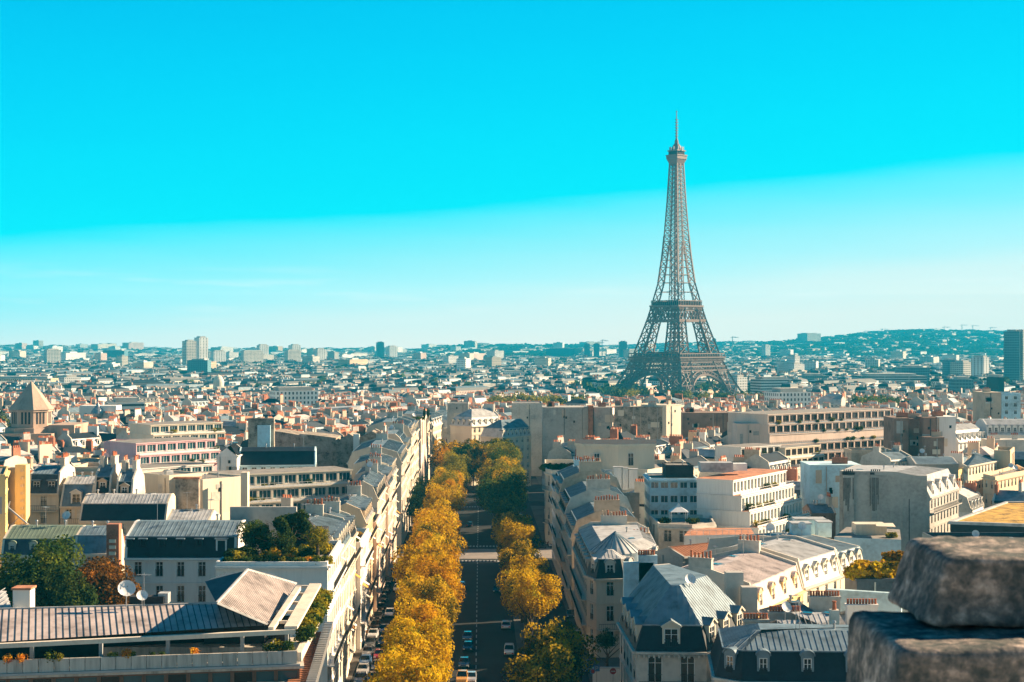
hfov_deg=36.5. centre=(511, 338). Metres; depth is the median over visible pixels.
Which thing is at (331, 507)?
avenue townhouse
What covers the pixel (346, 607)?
window
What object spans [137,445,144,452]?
window
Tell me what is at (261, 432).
chimney wall
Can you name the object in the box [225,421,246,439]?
town house
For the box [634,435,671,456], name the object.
town house
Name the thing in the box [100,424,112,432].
town house
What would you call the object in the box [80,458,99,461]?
town house
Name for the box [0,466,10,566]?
yellow building
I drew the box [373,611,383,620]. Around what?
parked car
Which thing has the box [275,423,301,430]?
town house
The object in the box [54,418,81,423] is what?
town house
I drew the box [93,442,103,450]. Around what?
town house
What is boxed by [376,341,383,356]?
tower block
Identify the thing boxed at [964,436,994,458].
town house
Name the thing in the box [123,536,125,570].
town house
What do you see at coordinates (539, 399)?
tree
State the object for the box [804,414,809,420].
window
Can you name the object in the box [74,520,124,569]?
domed roof house
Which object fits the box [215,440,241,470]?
gabled building
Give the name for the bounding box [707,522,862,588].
mansard row house
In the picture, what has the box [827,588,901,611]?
chimney wall
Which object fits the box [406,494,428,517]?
street tree
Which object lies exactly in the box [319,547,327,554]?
shrub
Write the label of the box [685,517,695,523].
shrub
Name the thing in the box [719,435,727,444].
town house
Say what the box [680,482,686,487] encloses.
window
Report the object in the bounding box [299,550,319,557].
shrub
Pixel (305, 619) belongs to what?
shrub
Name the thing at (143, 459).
window
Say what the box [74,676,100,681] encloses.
window
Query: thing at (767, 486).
balcony plant
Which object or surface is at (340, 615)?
window
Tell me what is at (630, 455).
window
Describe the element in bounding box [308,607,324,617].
shrub
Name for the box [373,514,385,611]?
avenue townhouse
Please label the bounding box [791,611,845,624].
zinc roofed building
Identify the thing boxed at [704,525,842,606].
mansard row house
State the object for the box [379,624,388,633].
parked car
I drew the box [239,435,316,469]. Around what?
slate roofed building
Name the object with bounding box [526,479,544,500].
pavement
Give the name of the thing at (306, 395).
apartment block
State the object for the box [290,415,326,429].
town house
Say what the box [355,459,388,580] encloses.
avenue townhouse
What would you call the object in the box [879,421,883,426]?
window
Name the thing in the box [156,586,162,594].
window
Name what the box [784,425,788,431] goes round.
window
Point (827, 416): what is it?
window
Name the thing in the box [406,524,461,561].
plane tree
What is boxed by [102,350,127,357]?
glass block
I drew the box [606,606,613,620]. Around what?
window
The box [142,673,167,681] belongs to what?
window
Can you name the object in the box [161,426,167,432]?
window
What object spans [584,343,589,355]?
tower block
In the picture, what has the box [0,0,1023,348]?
sky
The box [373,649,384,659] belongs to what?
parked car
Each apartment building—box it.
[0,568,332,681]
[124,498,246,603]
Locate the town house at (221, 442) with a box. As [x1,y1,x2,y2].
[217,437,226,452]
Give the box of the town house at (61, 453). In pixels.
[55,452,98,460]
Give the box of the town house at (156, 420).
[138,419,159,422]
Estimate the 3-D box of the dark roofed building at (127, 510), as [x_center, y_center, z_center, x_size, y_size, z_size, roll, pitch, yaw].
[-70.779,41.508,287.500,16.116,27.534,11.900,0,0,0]
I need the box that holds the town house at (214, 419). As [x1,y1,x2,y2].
[210,417,236,420]
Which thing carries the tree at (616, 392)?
on the ground
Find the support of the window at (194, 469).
in the white terrace flats at (190, 466)
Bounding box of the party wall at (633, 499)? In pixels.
[623,493,638,520]
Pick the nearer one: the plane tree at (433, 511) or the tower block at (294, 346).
the plane tree at (433, 511)
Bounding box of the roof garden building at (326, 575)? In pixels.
[215,540,346,681]
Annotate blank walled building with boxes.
[142,469,201,493]
[197,472,240,519]
[447,398,468,443]
[512,401,542,475]
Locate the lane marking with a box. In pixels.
[475,508,478,668]
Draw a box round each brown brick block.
[883,411,908,453]
[908,411,918,455]
[916,410,936,435]
[918,430,944,455]
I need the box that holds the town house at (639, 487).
[628,479,644,525]
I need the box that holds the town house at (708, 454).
[677,439,721,460]
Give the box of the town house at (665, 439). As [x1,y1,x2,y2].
[660,436,668,441]
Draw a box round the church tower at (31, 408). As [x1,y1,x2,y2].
[0,377,88,444]
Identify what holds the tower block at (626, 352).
on the ground
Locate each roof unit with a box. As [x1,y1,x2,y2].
[129,591,170,603]
[698,461,746,471]
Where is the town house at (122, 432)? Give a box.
[116,421,153,438]
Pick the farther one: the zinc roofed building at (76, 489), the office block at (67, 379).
the office block at (67, 379)
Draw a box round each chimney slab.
[241,472,248,505]
[353,434,359,450]
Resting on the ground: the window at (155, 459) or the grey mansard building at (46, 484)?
the grey mansard building at (46, 484)
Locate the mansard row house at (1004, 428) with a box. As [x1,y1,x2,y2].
[975,416,1023,437]
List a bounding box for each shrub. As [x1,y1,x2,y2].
[223,548,242,559]
[231,550,246,559]
[237,544,257,556]
[237,547,256,558]
[257,537,284,554]
[260,547,280,557]
[283,552,296,557]
[290,547,303,556]
[293,624,315,643]
[295,622,317,631]
[298,545,312,550]
[299,547,315,556]
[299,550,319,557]
[300,617,319,628]
[304,613,323,626]
[305,609,319,616]
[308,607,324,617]
[310,599,325,606]
[310,601,327,615]
[313,595,329,611]
[315,593,332,604]
[318,587,332,595]
[319,543,333,553]
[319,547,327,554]
[319,591,333,599]
[538,464,549,470]
[550,463,558,469]
[658,516,666,523]
[662,517,671,523]
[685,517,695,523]
[690,518,699,523]
[842,560,873,580]
[854,559,873,576]
[869,560,895,578]
[880,561,899,577]
[881,550,903,561]
[885,532,897,537]
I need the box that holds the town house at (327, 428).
[297,423,331,432]
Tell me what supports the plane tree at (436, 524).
on the ground
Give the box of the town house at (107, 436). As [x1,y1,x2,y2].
[99,432,115,441]
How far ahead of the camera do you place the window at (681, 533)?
310.86 m
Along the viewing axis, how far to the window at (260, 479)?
343.04 m
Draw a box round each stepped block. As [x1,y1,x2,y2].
[777,362,804,372]
[787,354,799,362]
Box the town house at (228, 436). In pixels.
[225,434,234,441]
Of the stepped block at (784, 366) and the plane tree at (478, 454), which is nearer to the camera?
the plane tree at (478, 454)
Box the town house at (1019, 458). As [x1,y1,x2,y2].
[993,443,1023,467]
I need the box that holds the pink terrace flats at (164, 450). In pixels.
[106,436,220,470]
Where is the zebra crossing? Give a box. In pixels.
[461,560,498,561]
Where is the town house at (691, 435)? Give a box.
[683,428,703,441]
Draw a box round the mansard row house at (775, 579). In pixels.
[681,534,805,615]
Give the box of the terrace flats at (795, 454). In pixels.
[778,444,824,464]
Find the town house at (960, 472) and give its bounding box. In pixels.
[958,467,963,485]
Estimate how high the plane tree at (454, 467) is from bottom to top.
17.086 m
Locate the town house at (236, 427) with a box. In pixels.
[216,421,247,430]
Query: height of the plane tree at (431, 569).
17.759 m
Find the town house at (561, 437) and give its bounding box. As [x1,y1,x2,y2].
[556,435,599,445]
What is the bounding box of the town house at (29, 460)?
[25,453,74,469]
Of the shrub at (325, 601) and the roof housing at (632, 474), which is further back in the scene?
the roof housing at (632, 474)
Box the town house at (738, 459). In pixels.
[698,455,749,477]
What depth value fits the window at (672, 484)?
345.23 m
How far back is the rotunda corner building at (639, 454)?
415.24 m
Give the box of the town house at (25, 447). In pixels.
[0,439,36,463]
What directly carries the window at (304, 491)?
in the terrace apartments
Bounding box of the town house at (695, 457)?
[671,449,707,477]
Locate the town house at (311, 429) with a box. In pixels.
[306,426,343,436]
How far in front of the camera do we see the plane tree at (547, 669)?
184.12 m
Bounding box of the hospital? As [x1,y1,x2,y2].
[797,333,820,342]
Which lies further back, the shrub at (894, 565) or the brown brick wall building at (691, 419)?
the brown brick wall building at (691, 419)
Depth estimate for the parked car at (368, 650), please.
258.98 m
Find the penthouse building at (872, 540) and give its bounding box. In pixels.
[834,522,900,561]
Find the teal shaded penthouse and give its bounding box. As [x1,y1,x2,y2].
[662,461,693,477]
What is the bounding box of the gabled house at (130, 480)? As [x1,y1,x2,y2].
[116,455,144,492]
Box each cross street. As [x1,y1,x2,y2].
[396,548,551,558]
[462,501,544,505]
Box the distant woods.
[9,329,1015,395]
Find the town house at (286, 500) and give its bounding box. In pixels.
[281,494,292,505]
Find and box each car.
[353,672,366,681]
[356,663,369,673]
[359,654,371,665]
[362,646,373,656]
[364,637,376,647]
[367,628,378,638]
[367,671,376,681]
[370,619,380,629]
[371,659,382,670]
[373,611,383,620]
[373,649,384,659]
[377,602,385,610]
[378,635,388,645]
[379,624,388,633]
[381,593,387,601]
[382,585,390,592]
[384,608,394,616]
[385,576,392,583]
[456,670,467,681]
[458,656,469,667]
[462,631,472,641]
[462,641,473,651]
[468,671,476,681]
[493,585,500,592]
[501,620,510,629]
[504,643,514,656]
[566,609,574,618]
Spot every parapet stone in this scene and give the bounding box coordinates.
[846,610,1023,681]
[888,535,1023,627]
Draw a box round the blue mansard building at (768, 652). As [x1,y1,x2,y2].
[707,601,848,681]
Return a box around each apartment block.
[107,397,144,415]
[269,386,317,405]
[500,370,527,374]
[1001,392,1020,418]
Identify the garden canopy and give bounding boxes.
[669,503,687,523]
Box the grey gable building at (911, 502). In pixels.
[839,463,961,550]
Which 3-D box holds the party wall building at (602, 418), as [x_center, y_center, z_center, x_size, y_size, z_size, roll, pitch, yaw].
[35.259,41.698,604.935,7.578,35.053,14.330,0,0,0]
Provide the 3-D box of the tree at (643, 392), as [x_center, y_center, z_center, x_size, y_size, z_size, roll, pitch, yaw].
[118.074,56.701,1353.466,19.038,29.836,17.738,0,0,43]
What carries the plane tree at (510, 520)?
on the ground
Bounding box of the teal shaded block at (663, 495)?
[643,473,696,526]
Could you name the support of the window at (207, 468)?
in the white terrace flats at (190, 466)
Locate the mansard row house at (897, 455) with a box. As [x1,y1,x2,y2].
[859,442,910,465]
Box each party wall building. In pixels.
[275,429,302,446]
[300,431,340,466]
[336,431,357,467]
[360,429,379,443]
[542,401,581,478]
[582,406,587,438]
[593,401,612,438]
[614,401,662,439]
[641,399,680,437]
[732,422,759,443]
[800,455,860,534]
[972,387,1000,422]
[981,433,1023,450]
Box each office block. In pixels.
[0,376,58,381]
[58,375,80,383]
[120,374,163,376]
[546,348,574,356]
[726,375,746,392]
[750,377,791,393]
[764,388,810,407]
[796,373,828,380]
[852,373,926,386]
[895,365,929,385]
[942,358,954,375]
[949,376,972,392]
[950,360,970,375]
[986,374,1003,391]
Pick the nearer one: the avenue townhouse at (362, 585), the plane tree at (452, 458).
the avenue townhouse at (362, 585)
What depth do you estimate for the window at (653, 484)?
345.23 m
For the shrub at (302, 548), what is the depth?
209.41 m
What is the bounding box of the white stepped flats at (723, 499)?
[696,468,810,533]
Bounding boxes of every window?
[6,678,32,681]
[29,677,55,681]
[41,496,46,505]
[41,512,46,522]
[51,676,77,681]
[63,509,74,518]
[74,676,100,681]
[97,675,122,681]
[119,674,145,681]
[122,524,125,533]
[134,562,141,576]
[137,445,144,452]
[141,457,148,463]
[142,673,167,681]
[147,444,154,451]
[151,456,158,462]
[152,427,158,432]
[156,562,162,576]
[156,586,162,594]
[158,444,165,450]
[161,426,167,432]
[161,456,168,462]
[164,673,189,681]
[168,443,175,450]
[172,455,178,461]
[177,562,183,576]
[177,586,183,601]
[178,443,185,449]
[179,425,185,431]
[182,454,188,460]
[186,672,211,681]
[188,425,194,430]
[188,442,194,449]
[191,454,198,460]
[192,467,200,471]
[197,425,203,430]
[197,441,204,448]
[198,562,205,576]
[198,586,205,601]
[201,453,208,459]
[203,466,211,470]
[206,424,212,430]
[207,441,214,447]
[208,671,233,681]
[211,452,218,459]
[230,670,255,681]
[249,476,253,484]
[249,491,256,497]
[252,669,277,681]
[257,476,267,484]
[259,490,270,498]
[271,475,281,483]
[273,489,284,498]
[274,669,299,680]
[285,474,295,483]
[287,488,298,497]
[293,503,300,509]
[299,474,309,482]
[301,488,311,496]
[312,473,322,482]
[315,487,325,495]
[326,473,336,481]
[328,487,338,495]
[330,635,331,653]
[332,631,333,648]
[334,603,335,620]
[334,626,335,643]
[339,472,349,480]
[339,592,340,609]
[339,615,340,632]
[342,486,346,494]
[342,657,343,674]
[345,607,346,624]
[590,581,592,593]
[590,604,592,618]
[594,453,599,460]
[606,582,613,595]
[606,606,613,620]
[628,453,633,465]
[648,656,661,680]
[651,482,657,487]
[651,496,657,502]
[661,482,667,487]
[661,496,667,502]
[664,530,671,541]
[670,482,677,487]
[670,496,677,502]
[679,531,686,541]
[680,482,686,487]
[680,496,686,502]
[680,657,694,681]
[690,482,696,487]
[690,496,696,502]
[768,416,773,422]
[769,426,774,432]
[777,426,781,432]
[783,415,788,421]
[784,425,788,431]
[790,415,795,421]
[791,425,796,431]
[797,415,802,420]
[797,448,801,454]
[798,425,803,431]
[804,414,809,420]
[805,424,810,430]
[811,414,816,420]
[812,424,817,430]
[818,414,823,419]
[821,443,825,449]
[825,413,829,419]
[826,423,830,429]
[828,443,832,449]
[833,423,837,429]
[841,442,846,448]
[846,412,850,418]
[846,422,851,428]
[852,412,856,418]
[855,441,859,447]
[861,441,866,447]
[865,412,869,417]
[866,421,870,427]
[872,411,876,417]
[878,411,882,417]
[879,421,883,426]
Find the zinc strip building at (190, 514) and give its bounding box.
[166,492,219,519]
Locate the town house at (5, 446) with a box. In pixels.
[1,441,54,453]
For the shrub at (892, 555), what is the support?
on the roof planter building at (875, 584)
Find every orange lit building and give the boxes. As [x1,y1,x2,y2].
[981,463,1023,508]
[994,446,1013,469]
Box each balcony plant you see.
[745,502,755,510]
[762,482,771,488]
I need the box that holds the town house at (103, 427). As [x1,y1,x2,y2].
[99,423,128,433]
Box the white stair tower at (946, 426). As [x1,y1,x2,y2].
[928,409,955,455]
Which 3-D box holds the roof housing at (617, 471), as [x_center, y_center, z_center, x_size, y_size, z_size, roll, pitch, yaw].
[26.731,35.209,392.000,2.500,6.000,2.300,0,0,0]
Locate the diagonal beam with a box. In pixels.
[8,501,27,525]
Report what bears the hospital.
on the ground
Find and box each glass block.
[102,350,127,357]
[187,358,210,372]
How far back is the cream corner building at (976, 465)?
408.26 m
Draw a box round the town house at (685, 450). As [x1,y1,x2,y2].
[665,441,692,458]
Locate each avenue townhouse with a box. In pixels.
[302,498,354,681]
[323,495,360,661]
[339,480,376,619]
[346,430,409,546]
[352,443,399,562]
[352,452,396,575]
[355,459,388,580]
[356,528,373,649]
[365,409,417,522]
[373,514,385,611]
[385,412,423,479]
[392,408,420,484]
[403,404,430,480]
[403,414,426,481]
[411,403,432,478]
[428,406,442,474]
[435,404,446,415]
[442,415,446,431]
[548,456,593,565]
[552,457,622,575]
[556,474,633,596]
[561,491,638,608]
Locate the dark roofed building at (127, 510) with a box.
[78,489,176,535]
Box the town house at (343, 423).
[318,418,350,430]
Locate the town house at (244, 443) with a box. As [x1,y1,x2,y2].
[240,428,279,446]
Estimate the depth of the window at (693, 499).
345.23 m
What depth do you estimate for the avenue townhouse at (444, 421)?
691.61 m
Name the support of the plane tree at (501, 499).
on the ground
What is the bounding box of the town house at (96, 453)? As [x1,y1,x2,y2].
[91,448,101,458]
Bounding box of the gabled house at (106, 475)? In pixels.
[94,450,120,492]
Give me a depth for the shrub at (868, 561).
225.14 m
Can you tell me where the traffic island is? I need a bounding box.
[513,611,538,657]
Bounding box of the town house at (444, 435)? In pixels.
[441,428,446,445]
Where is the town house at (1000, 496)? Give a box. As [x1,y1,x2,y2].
[992,479,1023,505]
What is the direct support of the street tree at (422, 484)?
on the pavement at (407, 535)
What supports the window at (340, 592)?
in the roof garden building at (326, 575)
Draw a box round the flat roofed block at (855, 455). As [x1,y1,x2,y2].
[844,448,892,463]
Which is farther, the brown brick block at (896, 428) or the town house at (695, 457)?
the brown brick block at (896, 428)
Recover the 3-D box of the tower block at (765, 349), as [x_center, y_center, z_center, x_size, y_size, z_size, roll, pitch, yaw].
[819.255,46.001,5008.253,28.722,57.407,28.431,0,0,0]
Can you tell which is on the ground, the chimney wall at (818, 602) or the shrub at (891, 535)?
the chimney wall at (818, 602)
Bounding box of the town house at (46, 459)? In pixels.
[43,456,49,463]
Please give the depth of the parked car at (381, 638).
268.27 m
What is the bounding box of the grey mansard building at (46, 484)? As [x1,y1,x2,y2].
[30,452,75,524]
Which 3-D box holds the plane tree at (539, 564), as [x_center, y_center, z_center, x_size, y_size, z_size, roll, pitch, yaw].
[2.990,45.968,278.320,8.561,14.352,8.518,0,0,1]
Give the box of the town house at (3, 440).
[0,434,7,448]
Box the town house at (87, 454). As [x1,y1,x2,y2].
[83,452,91,457]
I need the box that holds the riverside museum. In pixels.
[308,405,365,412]
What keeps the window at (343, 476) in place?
in the terrace apartments
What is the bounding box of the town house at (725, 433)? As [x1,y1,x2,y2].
[721,423,727,437]
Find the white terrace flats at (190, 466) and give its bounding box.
[129,461,213,471]
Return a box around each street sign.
[590,668,594,681]
[594,665,599,681]
[610,668,615,673]
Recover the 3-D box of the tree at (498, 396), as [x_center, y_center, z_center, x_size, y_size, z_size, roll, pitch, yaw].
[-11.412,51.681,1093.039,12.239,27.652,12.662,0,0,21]
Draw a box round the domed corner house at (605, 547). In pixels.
[570,510,658,657]
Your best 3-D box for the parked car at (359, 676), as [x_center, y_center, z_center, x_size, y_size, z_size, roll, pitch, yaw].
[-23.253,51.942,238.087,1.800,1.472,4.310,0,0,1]
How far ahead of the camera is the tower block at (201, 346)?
3050.86 m
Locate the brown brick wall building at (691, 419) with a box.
[681,407,727,437]
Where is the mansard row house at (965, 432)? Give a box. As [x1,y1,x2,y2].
[956,421,986,454]
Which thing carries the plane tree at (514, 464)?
on the ground
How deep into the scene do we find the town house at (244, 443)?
537.74 m
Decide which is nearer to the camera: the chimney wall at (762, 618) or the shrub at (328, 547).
the chimney wall at (762, 618)
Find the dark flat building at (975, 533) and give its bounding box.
[922,530,1023,537]
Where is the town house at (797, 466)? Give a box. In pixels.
[789,460,799,480]
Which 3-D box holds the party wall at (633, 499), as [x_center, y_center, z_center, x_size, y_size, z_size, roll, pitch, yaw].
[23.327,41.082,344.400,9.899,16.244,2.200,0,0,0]
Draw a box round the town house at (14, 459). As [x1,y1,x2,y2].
[0,445,27,466]
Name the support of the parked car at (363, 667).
on the avenue road
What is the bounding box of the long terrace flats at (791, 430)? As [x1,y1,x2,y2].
[727,407,890,460]
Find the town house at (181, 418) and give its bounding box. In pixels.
[155,415,184,421]
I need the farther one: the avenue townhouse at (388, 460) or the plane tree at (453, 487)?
the plane tree at (453, 487)
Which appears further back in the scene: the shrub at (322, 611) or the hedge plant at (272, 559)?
the hedge plant at (272, 559)
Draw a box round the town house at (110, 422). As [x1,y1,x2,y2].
[98,419,114,428]
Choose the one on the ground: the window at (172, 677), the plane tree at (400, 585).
the plane tree at (400, 585)
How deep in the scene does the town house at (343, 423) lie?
665.64 m
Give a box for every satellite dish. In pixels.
[118,580,135,607]
[136,590,147,599]
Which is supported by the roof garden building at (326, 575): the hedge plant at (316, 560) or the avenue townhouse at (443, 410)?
the hedge plant at (316, 560)
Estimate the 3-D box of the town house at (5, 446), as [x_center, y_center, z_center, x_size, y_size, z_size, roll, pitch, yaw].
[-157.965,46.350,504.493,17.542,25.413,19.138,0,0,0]
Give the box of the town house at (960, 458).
[950,451,967,467]
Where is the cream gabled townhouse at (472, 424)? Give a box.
[449,401,499,485]
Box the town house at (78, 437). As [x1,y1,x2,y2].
[57,424,101,447]
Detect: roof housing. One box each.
[613,466,622,488]
[622,467,628,489]
[628,468,637,488]
[788,521,811,534]
[792,517,825,533]
[814,519,832,536]
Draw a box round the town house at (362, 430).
[334,424,365,436]
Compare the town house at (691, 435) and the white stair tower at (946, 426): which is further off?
the town house at (691, 435)
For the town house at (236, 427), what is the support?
on the ground
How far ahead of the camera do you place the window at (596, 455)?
413.99 m
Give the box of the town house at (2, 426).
[0,419,6,431]
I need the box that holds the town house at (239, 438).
[235,435,243,445]
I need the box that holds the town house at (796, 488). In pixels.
[786,481,799,498]
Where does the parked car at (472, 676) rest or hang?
on the avenue road
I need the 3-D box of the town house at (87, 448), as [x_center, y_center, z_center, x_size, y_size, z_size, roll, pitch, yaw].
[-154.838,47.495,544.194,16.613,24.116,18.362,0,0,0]
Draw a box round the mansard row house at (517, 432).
[480,417,531,485]
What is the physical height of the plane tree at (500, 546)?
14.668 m
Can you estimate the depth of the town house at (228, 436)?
572.24 m
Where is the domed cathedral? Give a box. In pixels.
[79,402,121,418]
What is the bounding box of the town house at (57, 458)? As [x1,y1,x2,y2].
[33,455,61,466]
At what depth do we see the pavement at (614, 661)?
256.37 m
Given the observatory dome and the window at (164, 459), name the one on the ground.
the observatory dome
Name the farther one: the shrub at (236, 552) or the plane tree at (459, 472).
the plane tree at (459, 472)
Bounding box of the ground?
[536,337,929,493]
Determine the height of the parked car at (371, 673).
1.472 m
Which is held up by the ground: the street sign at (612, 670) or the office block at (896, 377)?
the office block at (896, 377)
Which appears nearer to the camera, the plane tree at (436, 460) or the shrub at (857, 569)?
the shrub at (857, 569)
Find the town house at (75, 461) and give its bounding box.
[38,455,93,465]
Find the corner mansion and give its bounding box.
[616,563,744,681]
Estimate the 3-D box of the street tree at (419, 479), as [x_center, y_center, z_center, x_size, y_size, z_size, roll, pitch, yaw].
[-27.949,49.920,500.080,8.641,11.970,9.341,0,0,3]
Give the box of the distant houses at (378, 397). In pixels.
[0,328,1023,429]
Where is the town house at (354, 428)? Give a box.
[341,425,359,430]
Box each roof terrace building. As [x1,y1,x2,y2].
[129,420,225,444]
[684,528,754,544]
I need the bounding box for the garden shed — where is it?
[294,520,328,546]
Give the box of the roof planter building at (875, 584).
[845,561,907,611]
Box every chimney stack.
[11,585,36,607]
[106,523,121,572]
[829,601,838,624]
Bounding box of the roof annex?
[0,588,11,607]
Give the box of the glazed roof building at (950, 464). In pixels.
[905,449,958,480]
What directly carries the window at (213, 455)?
in the pink terrace flats at (164, 450)
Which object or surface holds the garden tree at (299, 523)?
on the roof garden building at (326, 575)
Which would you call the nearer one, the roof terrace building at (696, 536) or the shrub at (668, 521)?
the roof terrace building at (696, 536)
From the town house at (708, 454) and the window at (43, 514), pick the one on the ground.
the town house at (708, 454)
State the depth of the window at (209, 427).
505.56 m
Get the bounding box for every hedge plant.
[223,556,236,560]
[241,555,252,560]
[249,555,258,560]
[257,556,268,561]
[266,555,276,560]
[278,556,289,560]
[292,557,306,560]
[310,556,323,563]
[322,555,334,563]
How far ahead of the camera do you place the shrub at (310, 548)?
208.12 m
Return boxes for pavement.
[345,559,397,681]
[398,519,413,547]
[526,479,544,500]
[531,506,551,547]
[549,559,619,681]
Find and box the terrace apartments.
[200,466,352,512]
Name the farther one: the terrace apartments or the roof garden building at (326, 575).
the terrace apartments
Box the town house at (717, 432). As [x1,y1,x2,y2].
[696,426,721,437]
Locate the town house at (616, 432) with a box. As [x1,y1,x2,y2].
[607,424,636,438]
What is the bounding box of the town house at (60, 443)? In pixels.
[27,439,64,448]
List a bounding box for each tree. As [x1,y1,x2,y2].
[0,410,8,421]
[0,534,85,607]
[30,559,107,606]
[54,555,141,605]
[235,519,273,548]
[258,529,304,556]
[267,509,315,545]
[298,525,334,555]
[362,651,442,681]
[371,643,452,681]
[380,614,454,662]
[380,620,454,680]
[385,592,450,642]
[390,533,451,584]
[393,572,461,624]
[393,601,448,645]
[395,574,455,622]
[397,553,462,595]
[403,553,465,604]
[405,553,456,584]
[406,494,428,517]
[406,510,468,555]
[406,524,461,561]
[406,530,461,566]
[409,487,429,513]
[411,497,458,523]
[411,511,458,540]
[412,485,429,495]
[412,507,462,535]
[414,481,430,492]
[416,476,429,485]
[422,482,463,514]
[426,478,460,512]
[428,438,462,468]
[428,469,466,496]
[429,482,467,511]
[432,467,465,485]
[432,470,467,516]
[433,459,471,489]
[437,450,471,472]
[438,446,459,465]
[446,443,477,484]
[462,438,485,489]
[466,444,493,477]
[474,456,521,516]
[474,471,529,515]
[479,468,528,509]
[480,468,525,505]
[482,446,525,474]
[482,459,524,513]
[484,455,526,485]
[485,437,500,443]
[485,440,522,463]
[487,438,522,454]
[488,393,504,400]
[491,512,533,541]
[493,513,534,544]
[495,523,540,557]
[495,567,549,622]
[496,518,535,549]
[497,541,539,576]
[498,537,541,622]
[500,637,581,681]
[502,396,517,402]
[503,573,553,654]
[506,554,550,633]
[507,563,561,648]
[513,391,528,400]
[513,616,600,681]
[521,393,538,400]
[530,395,546,404]
[548,393,561,401]
[555,393,577,403]
[571,392,588,399]
[593,628,619,666]
[610,387,626,397]
[626,388,640,395]
[639,388,655,394]
[683,389,693,397]
[694,390,705,398]
[694,392,708,399]
[717,391,733,397]
[850,394,867,403]
[859,395,880,403]
[883,397,900,405]
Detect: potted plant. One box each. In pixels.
[2,653,13,663]
[15,653,29,662]
[44,649,56,662]
[54,653,63,661]
[107,652,118,656]
[119,648,132,657]
[189,647,198,653]
[261,642,279,650]
[270,638,285,650]
[279,639,294,650]
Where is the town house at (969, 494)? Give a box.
[955,478,983,517]
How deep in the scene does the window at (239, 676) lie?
146.93 m
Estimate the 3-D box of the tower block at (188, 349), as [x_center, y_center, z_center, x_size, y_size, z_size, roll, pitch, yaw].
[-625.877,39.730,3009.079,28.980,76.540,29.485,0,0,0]
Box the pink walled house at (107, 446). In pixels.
[104,439,130,461]
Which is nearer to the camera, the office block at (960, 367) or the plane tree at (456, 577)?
the plane tree at (456, 577)
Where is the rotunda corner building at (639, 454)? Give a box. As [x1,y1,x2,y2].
[542,439,666,544]
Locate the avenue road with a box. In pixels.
[350,474,589,681]
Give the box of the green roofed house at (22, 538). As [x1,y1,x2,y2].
[0,506,95,571]
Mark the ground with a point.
(539, 478)
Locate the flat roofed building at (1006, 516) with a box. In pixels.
[948,501,1023,531]
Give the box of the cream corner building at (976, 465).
[962,449,997,499]
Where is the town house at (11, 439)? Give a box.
[3,432,34,447]
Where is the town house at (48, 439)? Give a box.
[12,435,60,451]
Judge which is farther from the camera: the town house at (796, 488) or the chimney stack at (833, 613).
the town house at (796, 488)
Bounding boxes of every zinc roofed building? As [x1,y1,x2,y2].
[59,471,94,524]
[757,595,814,614]
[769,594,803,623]
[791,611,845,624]
[802,492,835,538]
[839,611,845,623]
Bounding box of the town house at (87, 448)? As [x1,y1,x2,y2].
[55,439,92,456]
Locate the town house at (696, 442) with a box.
[669,434,709,448]
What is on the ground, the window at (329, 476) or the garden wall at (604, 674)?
the garden wall at (604, 674)
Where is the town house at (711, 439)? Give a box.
[699,428,724,448]
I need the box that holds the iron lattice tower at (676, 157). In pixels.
[609,111,741,394]
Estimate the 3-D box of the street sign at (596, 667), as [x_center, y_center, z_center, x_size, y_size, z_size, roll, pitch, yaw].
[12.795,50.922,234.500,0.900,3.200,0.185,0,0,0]
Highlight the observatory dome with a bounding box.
[213,374,223,388]
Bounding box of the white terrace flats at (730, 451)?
[715,443,784,460]
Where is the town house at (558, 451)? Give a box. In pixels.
[547,440,574,458]
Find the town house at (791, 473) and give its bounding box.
[778,466,797,480]
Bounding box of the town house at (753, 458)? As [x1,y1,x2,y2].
[743,447,790,468]
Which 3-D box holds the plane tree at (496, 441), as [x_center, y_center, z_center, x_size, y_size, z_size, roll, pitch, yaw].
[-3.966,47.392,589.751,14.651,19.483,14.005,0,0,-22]
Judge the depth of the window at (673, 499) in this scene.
345.23 m
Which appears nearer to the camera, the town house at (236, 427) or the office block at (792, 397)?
the town house at (236, 427)
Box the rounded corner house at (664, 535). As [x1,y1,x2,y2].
[649,514,716,549]
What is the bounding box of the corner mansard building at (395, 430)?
[381,420,413,532]
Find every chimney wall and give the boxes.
[8,464,29,529]
[174,477,201,508]
[248,418,274,446]
[587,405,593,434]
[623,550,656,596]
[724,571,756,617]
[742,613,769,624]
[767,606,801,621]
[808,591,840,613]
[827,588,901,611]
[844,598,878,624]
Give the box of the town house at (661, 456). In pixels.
[655,454,670,461]
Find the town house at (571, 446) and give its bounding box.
[566,435,594,452]
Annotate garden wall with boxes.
[230,506,296,547]
[592,667,619,681]
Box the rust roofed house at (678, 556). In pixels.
[652,537,709,566]
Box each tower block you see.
[44,349,60,362]
[182,340,195,364]
[194,336,207,359]
[210,350,225,361]
[240,350,262,361]
[257,344,268,354]
[284,349,300,360]
[288,344,300,350]
[312,366,323,372]
[313,348,326,359]
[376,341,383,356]
[386,346,397,356]
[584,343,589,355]
[594,343,598,356]
[619,341,626,356]
[623,349,637,357]
[761,344,769,355]
[971,355,988,375]
[1004,330,1019,380]
[1017,330,1023,380]
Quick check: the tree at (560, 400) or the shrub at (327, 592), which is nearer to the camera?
the shrub at (327, 592)
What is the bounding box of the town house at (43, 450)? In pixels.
[30,442,57,463]
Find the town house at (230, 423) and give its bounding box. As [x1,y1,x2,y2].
[214,415,247,427]

